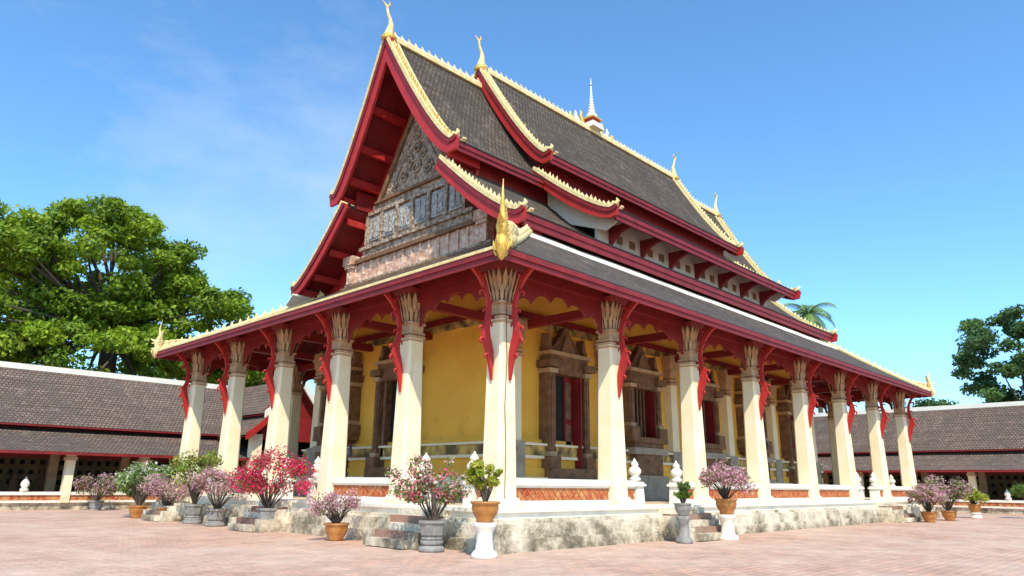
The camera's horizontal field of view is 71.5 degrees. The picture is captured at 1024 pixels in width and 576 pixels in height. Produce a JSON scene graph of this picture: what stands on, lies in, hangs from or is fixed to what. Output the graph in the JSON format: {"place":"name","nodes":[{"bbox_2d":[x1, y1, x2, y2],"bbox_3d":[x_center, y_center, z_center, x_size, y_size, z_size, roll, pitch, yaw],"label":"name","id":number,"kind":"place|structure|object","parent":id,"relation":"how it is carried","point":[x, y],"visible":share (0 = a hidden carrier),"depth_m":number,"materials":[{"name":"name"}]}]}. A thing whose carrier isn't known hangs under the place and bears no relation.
{"place":"outdoors","nodes":[
{"label":"outdoors","id":0,"kind":"place"},
{"bbox_2d":[0,508,1023,575],"bbox_3d":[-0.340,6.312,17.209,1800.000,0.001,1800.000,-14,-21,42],"label":"ground","id":1,"kind":"structure","parent":0,"point":[102,542],"depth_m":16.00,"materials":[{"name":"brick"}]},
{"bbox_2d":[72,472,118,510],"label":"potted bougainvillea","id":2,"kind":"object","parent":1,"relation":"on","point":[105,485],"visible":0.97,"depth_m":35.98,"materials":[{"name":"pink plant"}]},
{"bbox_2d":[117,470,151,502],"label":"potted shrub","id":3,"kind":"object","parent":1,"relation":"on","point":[129,494],"visible":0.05,"depth_m":30.91,"materials":[{"name":"green plant"}]},
{"bbox_2d":[0,194,273,386],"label":"broadleaf tree","id":4,"kind":"object","parent":1,"relation":"on","point":[103,316],"visible":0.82,"depth_m":53.09,"materials":[{"name":"green plant"}]},
{"bbox_2d":[113,460,173,517],"bbox_3d":[-15.462,8.336,29.582,2.237,2.340,2.158,-14,-21,42],"label":"potted frangipani","id":5,"kind":"object","parent":1,"relation":"on","point":[132,476],"visible":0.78,"depth_m":29.27,"materials":[{"name":"plant"}]},
{"bbox_2d":[0,361,313,510],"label":"cloister gallery","id":6,"kind":"object","parent":1,"relation":"on","point":[61,428],"visible":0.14,"depth_m":41.39,"materials":[{"name":"tile"}]},
{"bbox_2d":[137,470,191,510],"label":"potted bougainvillea","id":7,"kind":"object","parent":1,"relation":"on","point":[156,489],"visible":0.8,"depth_m":27.58,"materials":[{"name":"plant"}]},
{"bbox_2d":[169,447,223,523],"bbox_3d":[-11.660,7.239,26.166,1.862,2.722,1.985,-14,-21,42],"label":"potted shrub","id":8,"kind":"object","parent":1,"relation":"on","point":[193,511],"visible":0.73,"depth_m":25.98,"materials":[{"name":"green plant"}]},
{"bbox_2d":[185,465,248,526],"bbox_3d":[-10.147,7.187,24.780,2.026,2.120,2.124,-2,-16,9],"label":"potted bougainvillea","id":9,"kind":"object","parent":1,"relation":"on","point":[216,514],"visible":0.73,"depth_m":24.46,"materials":[{"name":"pink plant"}]},
{"bbox_2d":[226,445,316,518],"bbox_3d":[-7.613,6.259,22.405,2.718,2.702,2.366,3,-16,-8],"label":"potted bougainvillea","id":10,"kind":"object","parent":1,"relation":"on","point":[249,479],"visible":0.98,"depth_m":22.18,"materials":[{"name":"pink plant"}]},
{"bbox_2d":[306,485,363,540],"bbox_3d":[-4.770,6.054,19.158,1.788,1.432,1.590,-14,-21,42],"label":"potted bougainvillea","id":11,"kind":"object","parent":1,"relation":"on","point":[336,528],"visible":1,"depth_m":18.98,"materials":[{"name":"plant"}]},
{"bbox_2d":[384,452,472,552],"bbox_3d":[-1.956,4.887,16.360,2.052,2.256,1.834,0,-15,2],"label":"potted bougainvillea","id":12,"kind":"object","parent":1,"relation":"on","point":[432,529],"visible":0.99,"depth_m":16.43,"materials":[{"name":"pink plant"}]},
{"bbox_2d":[464,459,503,559],"bbox_3d":[-0.616,4.707,15.226,0.822,2.030,0.806,-7,-17,27],"label":"potted shrub","id":13,"kind":"object","parent":1,"relation":"on","point":[485,511],"visible":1,"depth_m":15.03,"materials":[{"name":"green plant"}]},
{"bbox_2d":[141,0,939,554],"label":"buddhist temple","id":14,"kind":"structure","parent":1,"relation":"on","point":[581,330],"depth_m":27.62,"materials":[{"name":"white paint"}]},
{"bbox_2d":[346,444,351,476],"bbox_3d":[-6.307,6.939,27.024,0.680,1.957,0.400,-14,-21,42],"label":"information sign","id":15,"kind":"object","parent":14,"relation":"on","point":[349,450],"visible":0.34,"depth_m":27.03,"materials":[{"name":"metal"}]},
{"bbox_2d":[673,480,692,543],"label":"potted shrub","id":16,"kind":"object","parent":1,"relation":"on","point":[683,509],"visible":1,"depth_m":19.62,"materials":[{"name":"grey stone"}]},
{"bbox_2d":[697,459,755,540],"bbox_3d":[6.301,6.322,21.290,1.661,2.310,1.820,-14,-21,42],"label":"potted bougainvillea","id":17,"kind":"object","parent":1,"relation":"on","point":[726,505],"visible":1,"depth_m":21.01,"materials":[{"name":"pink plant"}]},
{"bbox_2d":[784,302,837,412],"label":"palm tree","id":18,"kind":"object","parent":1,"relation":"on","point":[811,316],"visible":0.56,"depth_m":71.18,"materials":[{"name":"green plant"}]},
{"bbox_2d":[813,401,1023,513],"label":"cloister gallery","id":19,"kind":"object","parent":1,"relation":"on","point":[980,446],"visible":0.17,"depth_m":53.75,"materials":[{"name":"tile"}]},
{"bbox_2d":[903,484,948,522],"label":"potted bougainvillea","id":20,"kind":"object","parent":1,"relation":"on","point":[934,497],"visible":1,"depth_m":33.69,"materials":[{"name":"plant"}]},
{"bbox_2d":[912,397,958,406],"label":"broadleaf tree","id":21,"kind":"object","parent":1,"relation":"on","point":[926,402],"visible":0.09,"depth_m":72.31,"materials":[{"name":"green plant"}]},
{"bbox_2d":[910,474,974,520],"bbox_3d":[22.023,10.592,36.060,2.818,2.320,2.452,0,-15,2],"label":"potted bougainvillea","id":22,"kind":"object","parent":1,"relation":"on","point":[948,513],"visible":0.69,"depth_m":35.85,"materials":[{"name":"plant"}]},
{"bbox_2d":[957,488,989,517],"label":"potted shrub","id":23,"kind":"object","parent":1,"relation":"on","point":[973,506],"visible":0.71,"depth_m":39.57,"materials":[{"name":"green plant"}]},
{"bbox_2d":[950,304,1023,403],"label":"broadleaf tree","id":24,"kind":"object","parent":1,"relation":"on","point":[966,359],"visible":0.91,"depth_m":75.28,"materials":[{"name":"green plant"}]},
{"bbox_2d":[1009,481,1023,505],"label":"potted shrub","id":25,"kind":"object","parent":1,"relation":"on","point":[1018,491],"visible":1,"depth_m":40.17,"materials":[{"name":"green plant"}]},
{"bbox_2d":[0,0,1023,412],"label":"sky","id":26,"kind":"structure","parent":0,"point":[867,156],"materials":[{"name":"blue"}]}
]}

